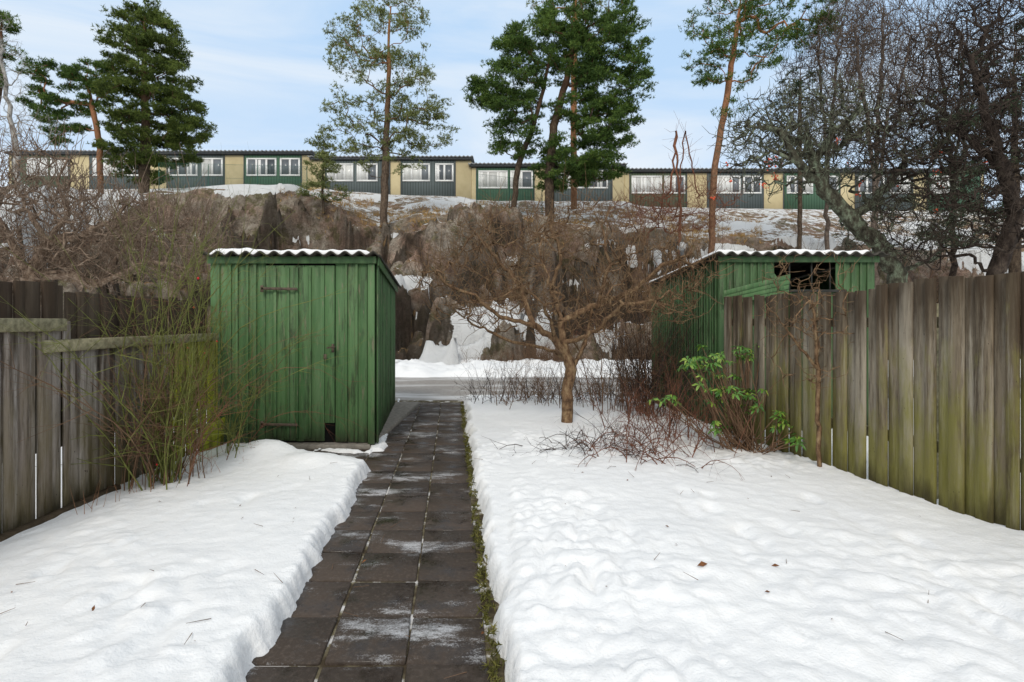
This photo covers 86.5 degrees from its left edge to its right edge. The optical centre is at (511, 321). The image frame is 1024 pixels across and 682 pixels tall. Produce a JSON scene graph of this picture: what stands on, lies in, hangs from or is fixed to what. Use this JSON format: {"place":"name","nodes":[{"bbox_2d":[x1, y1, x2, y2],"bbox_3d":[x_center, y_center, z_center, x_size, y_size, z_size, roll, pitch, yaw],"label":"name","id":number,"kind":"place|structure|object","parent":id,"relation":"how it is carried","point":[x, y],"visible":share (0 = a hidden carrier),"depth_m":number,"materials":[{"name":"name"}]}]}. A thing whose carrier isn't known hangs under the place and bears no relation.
{"place":"outdoors","nodes":[
{"label":"outdoors","id":0,"kind":"place"},
{"bbox_2d":[245,400,504,681],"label":"garden path","id":1,"kind":"structure","parent":0,"point":[419,583],"depth_m":3.13,"materials":[{"name":"concrete"}]},
{"bbox_2d":[0,438,928,677],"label":"fallen twigs","id":2,"kind":"object","parent":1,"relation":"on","point":[381,541],"depth_m":2.99,"materials":[{"name":"brown wood"}]},
{"bbox_2d":[460,402,506,681],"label":"path edge moss","id":3,"kind":"object","parent":1,"relation":"on","point":[484,593],"visible":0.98,"depth_m":3.13,"materials":[{"name":"green plant"}]},
{"bbox_2d":[0,183,1023,364],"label":"rock hill","id":4,"kind":"structure","parent":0,"point":[421,334],"depth_m":25.75,"materials":[{"name":"stone"},{"name":"snow"}]},
{"bbox_2d":[0,9,26,102],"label":"pine tree","id":5,"kind":"object","parent":4,"relation":"on","point":[14,28],"visible":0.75,"depth_m":26.00,"materials":[{"name":"green plant"}]},
{"bbox_2d":[0,10,64,189],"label":"tree","id":6,"kind":"object","parent":4,"relation":"on","point":[9,111],"visible":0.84,"depth_m":23.96,"materials":[{"name":"plant"}]},
{"bbox_2d":[1,217,120,285],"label":"hillside brush","id":7,"kind":"object","parent":4,"relation":"on","point":[53,261],"visible":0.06,"depth_m":20.68,"materials":[{"name":"brown plant"}]},
{"bbox_2d":[12,54,121,193],"bbox_3d":[-24.567,-10.222,29.894,5.547,9.145,3.247,0,0,0],"label":"pine tree","id":8,"kind":"object","parent":4,"relation":"on","point":[71,72],"visible":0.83,"depth_m":29.73,"materials":[{"name":"green plant"}]},
{"bbox_2d":[86,0,217,192],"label":"pine tree","id":9,"kind":"object","parent":4,"relation":"on","point":[144,92],"visible":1,"depth_m":29.26,"materials":[{"name":"green plant"}]},
{"bbox_2d":[9,155,312,188],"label":"walls","id":10,"kind":"structure","parent":4,"relation":"on","point":[237,161],"depth_m":40.00,"materials":[{"name":"beige paint"}]},
{"bbox_2d":[12,155,68,187],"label":"facade panel","id":11,"kind":"structure","parent":10,"relation":"attached to","point":[54,182],"depth_m":39.95,"materials":[{"name":"wood"}]},
{"bbox_2d":[90,155,223,188],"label":"facade panel","id":12,"kind":"structure","parent":10,"relation":"attached to","point":[218,179],"depth_m":39.95,"materials":[{"name":"wood"}]},
{"bbox_2d":[27,158,299,175],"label":"window frames","id":13,"kind":"structure","parent":12,"relation":"attached to","point":[189,172],"depth_m":39.90,"materials":[{"name":"white wood"}]},
{"bbox_2d":[29,159,297,173],"bbox_3d":[-25.568,-11.360,39.934,19.912,1.120,0.017,0,0,0],"label":"window glass","id":14,"kind":"object","parent":13,"relation":"in","point":[251,163],"visible":0.5,"depth_m":39.92,"materials":[{"name":"grey glass"}]},
{"bbox_2d":[6,151,314,187],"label":"eaves and trim","id":15,"kind":"object","parent":10,"relation":"attached to","point":[89,153],"visible":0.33,"depth_m":39.79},
{"bbox_2d":[4,150,315,153],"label":"corrugated roof","id":16,"kind":"structure","parent":15,"relation":"on","point":[196,150],"depth_m":39.68,"materials":[{"name":"black metal"}]},
{"bbox_2d":[244,155,300,186],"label":"facade panel","id":17,"kind":"structure","parent":10,"relation":"attached to","point":[295,180],"depth_m":39.95,"materials":[{"name":"green wood"}]},
{"bbox_2d":[158,163,306,192],"bbox_3d":[-14.666,-7.143,28.600,7.827,2.442,0.047,0,0,0],"label":"chain link fence","id":18,"kind":"object","parent":4,"relation":"on","point":[237,178],"visible":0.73,"depth_m":28.60,"materials":[{"name":"grey metal"}]},
{"bbox_2d":[179,206,381,328],"bbox_3d":[-11.770,-2.334,24.253,14.441,6.747,5.534,0,0,0],"label":"hillside brush","id":19,"kind":"object","parent":4,"relation":"on","point":[346,219],"visible":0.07,"depth_m":25.86,"materials":[{"name":"brown plant"}]},
{"bbox_2d":[295,134,353,216],"bbox_3d":[-9.429,-7.032,27.039,2.533,4.625,2.525,0,0,43],"label":"pine sapling","id":20,"kind":"object","parent":4,"relation":"on","point":[322,154],"visible":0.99,"depth_m":26.67,"materials":[{"name":"green plant"}]},
{"bbox_2d":[315,0,459,228],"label":"pine tree","id":21,"kind":"object","parent":4,"relation":"on","point":[375,54],"visible":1,"depth_m":26.81,"materials":[{"name":"green plant"}]},
{"bbox_2d":[312,161,471,198],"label":"walls","id":22,"kind":"structure","parent":4,"relation":"on","point":[463,179],"depth_m":40.00,"materials":[{"name":"beige paint"}]},
{"bbox_2d":[325,161,454,195],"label":"facade panel","id":23,"kind":"structure","parent":22,"relation":"attached to","point":[432,187],"depth_m":39.95,"materials":[{"name":"wood"}]},
{"bbox_2d":[327,163,453,181],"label":"window frames","id":24,"kind":"structure","parent":23,"relation":"attached to","point":[403,180],"depth_m":39.90,"materials":[{"name":"white wood"}]},
{"bbox_2d":[329,165,451,179],"bbox_3d":[-8.928,-10.960,39.934,9.160,1.120,0.017,0,0,0],"label":"window glass","id":25,"kind":"object","parent":24,"relation":"in","point":[416,173],"visible":0.77,"depth_m":39.92,"materials":[{"name":"grey glass"}]},
{"bbox_2d":[309,157,472,195],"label":"eaves and trim","id":26,"kind":"object","parent":22,"relation":"attached to","point":[400,159],"visible":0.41,"depth_m":39.91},
{"bbox_2d":[308,155,474,162],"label":"corrugated roof","id":27,"kind":"structure","parent":26,"relation":"on","point":[410,156],"depth_m":39.68,"materials":[{"name":"black metal"}]},
{"bbox_2d":[476,174,541,214],"bbox_3d":[-0.149,-6.831,31.000,3.767,3.225,0.047,0,0,0],"label":"chain link fence","id":28,"kind":"object","parent":4,"relation":"on","point":[479,191],"visible":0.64,"depth_m":31.00,"materials":[{"name":"grey metal"}]},
{"bbox_2d":[279,187,763,247],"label":"withered grass","id":29,"kind":"structure","parent":4,"relation":"on","point":[585,218],"depth_m":29.98,"materials":[{"name":"brown plant"}]},
{"bbox_2d":[459,331,586,362],"bbox_3d":[0.526,1.506,18.276,5.119,2.902,2.896,0,0,0],"label":"hillside brush","id":30,"kind":"object","parent":4,"relation":"on","point":[543,355],"visible":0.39,"depth_m":18.01,"materials":[{"name":"brown plant"}]},
{"bbox_2d":[472,168,623,200],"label":"walls","id":31,"kind":"structure","parent":4,"relation":"on","point":[618,184],"depth_m":40.00,"materials":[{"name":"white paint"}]},
{"bbox_2d":[477,168,533,200],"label":"facade panel","id":32,"kind":"structure","parent":31,"relation":"attached to","point":[523,191],"depth_m":39.95,"materials":[{"name":"green wood"}]},
{"bbox_2d":[478,170,607,188],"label":"window frames","id":33,"kind":"structure","parent":32,"relation":"attached to","point":[480,172],"depth_m":39.90,"materials":[{"name":"white wood"}]},
{"bbox_2d":[483,172,605,186],"bbox_3d":[2.288,-10.440,39.934,9.384,1.120,0.017,0,0,0],"label":"window glass","id":34,"kind":"object","parent":33,"relation":"in","point":[526,175],"visible":0.43,"depth_m":39.92,"materials":[{"name":"grey glass"}]},
{"bbox_2d":[470,164,625,200],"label":"eaves and trim","id":35,"kind":"object","parent":31,"relation":"attached to","point":[476,166],"visible":0.2,"depth_m":39.88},
{"bbox_2d":[468,162,627,164],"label":"corrugated roof","id":36,"kind":"structure","parent":35,"relation":"on","point":[515,163],"depth_m":39.68,"materials":[{"name":"black metal"}]},
{"bbox_2d":[554,168,611,200],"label":"facade panel","id":37,"kind":"structure","parent":31,"relation":"attached to","point":[598,193],"depth_m":39.95,"materials":[{"name":"wood"}]},
{"bbox_2d":[461,0,658,218],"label":"pine tree","id":38,"kind":"object","parent":4,"relation":"on","point":[576,36],"visible":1,"depth_m":27.23,"materials":[{"name":"green plant"}]},
{"bbox_2d":[526,0,613,209],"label":"pine tree","id":39,"kind":"object","parent":4,"relation":"on","point":[573,191],"visible":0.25,"depth_m":33.86,"materials":[{"name":"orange plant"}]},
{"bbox_2d":[491,192,728,341],"bbox_3d":[4.689,-1.906,24.131,12.754,9.171,8.015,0,0,0],"label":"hillside brush","id":40,"kind":"object","parent":4,"relation":"on","point":[537,280],"visible":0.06,"depth_m":23.33,"materials":[{"name":"brown plant"}]},
{"bbox_2d":[593,114,748,268],"bbox_3d":[6.547,-4.626,23.049,6.359,8.451,5.505,0,0,0],"label":"rowan tree","id":41,"kind":"object","parent":4,"relation":"on","point":[676,204],"visible":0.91,"depth_m":22.91,"materials":[{"name":"brown plant"}]},
{"bbox_2d":[678,0,844,253],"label":"pine tree","id":42,"kind":"object","parent":4,"relation":"on","point":[745,7],"visible":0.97,"depth_m":23.85,"materials":[{"name":"green plant"}]},
{"bbox_2d":[766,65,825,248],"bbox_3d":[12.601,-6.806,24.083,2.498,9.220,2.459,0,0,36],"label":"tree","id":43,"kind":"object","parent":4,"relation":"on","point":[799,218],"visible":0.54,"depth_m":23.92,"materials":[{"name":"green plant"}]},
{"bbox_2d":[584,197,1021,358],"bbox_3d":[13.839,-1.638,22.797,22.614,9.606,10.961,0,0,0],"label":"hillside brush","id":44,"kind":"object","parent":4,"relation":"on","point":[799,247],"visible":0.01,"depth_m":25.18,"materials":[{"name":"brown plant"}]},
{"bbox_2d":[624,173,982,210],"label":"walls","id":45,"kind":"structure","parent":4,"relation":"on","point":[775,200],"depth_m":40.00,"materials":[{"name":"beige paint"}]},
{"bbox_2d":[630,173,685,206],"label":"facade panel","id":46,"kind":"structure","parent":45,"relation":"attached to","point":[652,174],"depth_m":39.95,"materials":[{"name":"green wood"}]},
{"bbox_2d":[631,176,948,193],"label":"window frames","id":47,"kind":"structure","parent":45,"relation":"in","point":[643,181],"depth_m":39.90,"materials":[{"name":"white wood"}]},
{"bbox_2d":[636,177,946,191],"bbox_3d":[20.704,-10.060,39.934,23.752,1.120,0.017,0,0,0],"label":"window glass","id":48,"kind":"object","parent":47,"relation":"in","point":[657,186],"visible":0.45,"depth_m":39.92,"materials":[{"name":"grey glass"}]},
{"bbox_2d":[625,169,980,208],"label":"eaves and trim","id":49,"kind":"object","parent":45,"relation":"attached to","point":[686,171],"visible":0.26,"depth_m":39.84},
{"bbox_2d":[626,168,935,169],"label":"corrugated roof","id":50,"kind":"structure","parent":49,"relation":"on","point":[732,168],"depth_m":39.68,"materials":[{"name":"black metal"}]},
{"bbox_2d":[708,173,912,210],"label":"facade panel","id":51,"kind":"structure","parent":45,"relation":"attached to","point":[755,201],"depth_m":39.95,"materials":[{"name":"grey painted wood"}]},
{"bbox_2d":[784,173,979,210],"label":"facade panel","id":52,"kind":"structure","parent":45,"relation":"attached to","point":[814,200],"depth_m":39.95,"materials":[{"name":"wood"}]},
{"bbox_2d":[758,0,899,249],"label":"birch tree","id":53,"kind":"object","parent":4,"relation":"on","point":[825,212],"visible":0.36,"depth_m":24.88,"materials":[{"name":"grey plant"}]},
{"bbox_2d":[800,0,966,288],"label":"birch tree","id":54,"kind":"object","parent":4,"relation":"on","point":[883,41],"visible":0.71,"depth_m":21.81,"materials":[{"name":"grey plant"}]},
{"bbox_2d":[805,234,1020,353],"bbox_3d":[16.605,-0.786,21.105,16.851,6.716,7.370,0,0,0],"label":"hillside brush","id":55,"kind":"object","parent":4,"relation":"on","point":[923,275],"visible":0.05,"depth_m":20.98,"materials":[{"name":"brown plant"}]},
{"bbox_2d":[873,0,1023,275],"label":"birch tree","id":56,"kind":"object","parent":4,"relation":"on","point":[954,265],"visible":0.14,"depth_m":22.88,"materials":[{"name":"brown plant"}]},
{"bbox_2d":[0,0,1023,207],"label":"sky","id":57,"kind":"structure","parent":0,"point":[262,68],"materials":[{"name":"blue"}]},
{"bbox_2d":[395,377,1020,399],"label":"road","id":58,"kind":"structure","parent":0,"point":[427,388],"depth_m":12.66,"materials":[{"name":"grey asphalt"}]},
{"bbox_2d":[702,138,987,306],"bbox_3d":[8.192,-1.457,14.103,6.359,6.022,5.803,0,0,41],"label":"rowan shrub","id":59,"kind":"object","parent":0,"point":[775,166],"visible":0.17,"depth_m":12.86,"materials":[{"name":"brown plant"}]},
{"label":"ground","id":60,"kind":"structure","parent":0,"visible":0},
{"bbox_2d":[0,280,224,541],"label":"board fence","id":61,"kind":"object","parent":60,"relation":"on","point":[23,413],"visible":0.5,"depth_m":4.23,"materials":[{"name":"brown wood"}]},
{"bbox_2d":[0,111,232,317],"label":"apple tree","id":62,"kind":"object","parent":60,"relation":"on","point":[41,253],"visible":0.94,"depth_m":8.07,"materials":[{"name":"brown plant"}]},
{"bbox_2d":[75,181,253,334],"bbox_3d":[-6.729,-0.561,10.407,3.170,4.222,2.726,0,0,0],"label":"apple tree","id":63,"kind":"object","parent":60,"relation":"on","point":[171,284],"visible":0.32,"depth_m":10.48,"materials":[{"name":"brown plant"}]},
{"bbox_2d":[0,118,414,491],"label":"rose bush","id":64,"kind":"object","parent":60,"relation":"on","point":[166,457],"visible":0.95,"depth_m":4.77,"materials":[{"name":"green plant"}]},
{"bbox_2d":[201,248,418,449],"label":"garden shed","id":65,"kind":"structure","parent":60,"relation":"on","point":[367,301],"depth_m":6.46,"materials":[{"name":"green paint"}]},
{"bbox_2d":[266,265,334,440],"bbox_3d":[-2.515,0.374,6.466,0.815,2.087,0.028,0,0,0],"label":"door","id":66,"kind":"structure","parent":65,"relation":"in","point":[322,276],"depth_m":6.46,"materials":[{"name":"green paint"}]},
{"bbox_2d":[0,394,1023,681],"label":"snow cover","id":67,"kind":"object","parent":60,"relation":"on","point":[854,578],"visible":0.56,"depth_m":3.07,"materials":[{"name":"white snow"}]},
{"bbox_2d":[70,470,122,514],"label":"dry stalks","id":68,"kind":"object","parent":67,"relation":"on","point":[95,498],"visible":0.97,"depth_m":4.16,"materials":[{"name":"plant"}]},
{"bbox_2d":[111,467,170,493],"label":"dry stalks","id":69,"kind":"object","parent":67,"relation":"on","point":[135,484],"visible":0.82,"depth_m":4.54,"materials":[{"name":"plant"}]},
{"bbox_2d":[192,451,219,473],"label":"dry stalks","id":70,"kind":"object","parent":67,"relation":"on","point":[205,465],"visible":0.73,"depth_m":5.10,"materials":[{"name":"plant"}]},
{"bbox_2d":[525,238,697,414],"bbox_3d":[1.780,0.067,8.382,2.677,2.837,3.890,0,0,32],"label":"tall shrub","id":71,"kind":"object","parent":67,"relation":"on","point":[626,362],"visible":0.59,"depth_m":8.43,"materials":[{"name":"brown plant"}]},
{"bbox_2d":[646,249,890,428],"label":"garden shed","id":72,"kind":"structure","parent":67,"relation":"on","point":[746,273],"depth_m":7.35,"materials":[{"name":"green paint"}]},
{"bbox_2d":[786,263,846,291],"bbox_3d":[4.000,-0.600,7.350,1.000,0.400,0.080,0,0,0],"label":"window frame","id":73,"kind":"structure","parent":72,"relation":"in","point":[794,290],"depth_m":7.31,"materials":[{"name":"wood"}]},
{"bbox_2d":[451,338,652,404],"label":"hedge shrubs","id":74,"kind":"object","parent":60,"relation":"on","point":[552,393],"visible":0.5,"depth_m":9.53,"materials":[{"name":"brown plant"}]},
{"bbox_2d":[398,160,742,422],"bbox_3d":[0.771,-0.319,7.399,4.497,3.739,3.343,0,0,0],"label":"apple tree","id":75,"kind":"object","parent":60,"relation":"on","point":[562,342],"visible":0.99,"depth_m":7.25,"materials":[{"name":"brown plant"}]},
{"bbox_2d":[473,341,670,413],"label":"hedge shrubs","id":76,"kind":"object","parent":60,"relation":"on","point":[539,397],"visible":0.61,"depth_m":9.13,"materials":[{"name":"brown plant"}]},
{"bbox_2d":[485,407,724,474],"bbox_3d":[0.828,1.321,5.762,2.458,0.930,1.904,0,0,0],"label":"currant shrub","id":77,"kind":"object","parent":60,"relation":"on","point":[583,443],"visible":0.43,"depth_m":5.74,"materials":[{"name":"brown plant"}]},
{"bbox_2d":[559,407,743,480],"bbox_3d":[1.147,1.321,5.748,2.185,0.894,1.991,0,0,0],"label":"currant shrub","id":78,"kind":"object","parent":60,"relation":"on","point":[640,445],"visible":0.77,"depth_m":5.61,"materials":[{"name":"brown plant"}]},
{"bbox_2d":[566,264,742,425],"bbox_3d":[2.376,0.205,8.332,3.045,2.649,2.729,0,0,0],"label":"tall shrub","id":79,"kind":"object","parent":60,"relation":"on","point":[637,367],"visible":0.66,"depth_m":8.14,"materials":[{"name":"brown plant"}]},
{"bbox_2d":[554,338,793,455],"bbox_3d":[1.764,0.838,6.400,2.664,1.357,2.426,0,0,0],"label":"currant shrub","id":80,"kind":"object","parent":60,"relation":"on","point":[661,415],"visible":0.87,"depth_m":6.42,"materials":[{"name":"brown plant"}]},
{"bbox_2d":[677,242,686,255],"bbox_3d":[6.412,-0.428,20.500,0.380,5.165,0.380,0,0,0],"label":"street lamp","id":81,"kind":"object","parent":60,"relation":"on","point":[682,247],"visible":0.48,"depth_m":20.38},
{"bbox_2d":[395,358,1020,377],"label":"snow bank","id":82,"kind":"structure","parent":60,"relation":"on","point":[413,368],"depth_m":15.35,"materials":[{"name":"white snow"}]},
{"bbox_2d":[648,344,805,453],"bbox_3d":[2.383,0.881,6.081,1.674,1.250,1.283,0,0,0],"label":"rhododendron","id":83,"kind":"object","parent":60,"relation":"on","point":[747,396],"visible":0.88,"depth_m":6.12,"materials":[{"name":"green plant"}]},
{"bbox_2d":[749,252,867,466],"bbox_3d":[2.895,0.354,5.247,1.104,2.292,0.892,0,0,-43],"label":"sapling","id":84,"kind":"object","parent":60,"relation":"on","point":[816,365],"visible":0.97,"depth_m":5.29,"materials":[{"name":"brown plant"}]},
{"bbox_2d":[702,64,1003,397],"bbox_3d":[6.444,-1.616,10.492,5.377,6.332,3.056,0,0,0],"label":"fruit tree","id":85,"kind":"object","parent":60,"relation":"on","point":[815,172],"visible":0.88,"depth_m":10.29,"materials":[{"name":"brown plant"}]},
{"bbox_2d":[724,271,1023,530],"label":"board fence","id":86,"kind":"object","parent":60,"relation":"on","point":[964,440],"visible":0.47,"depth_m":4.53,"materials":[{"name":"wood"}]},
{"bbox_2d":[829,0,1023,275],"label":"fruit tree","id":87,"kind":"object","parent":60,"relation":"on","point":[1009,237],"visible":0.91,"depth_m":9.39,"materials":[{"name":"brown plant"}]},
{"bbox_2d":[902,15,1023,339],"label":"fruit tree","id":88,"kind":"object","parent":60,"relation":"on","point":[1015,265],"visible":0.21,"depth_m":20.87,"materials":[{"name":"brown plant"}]}
]}

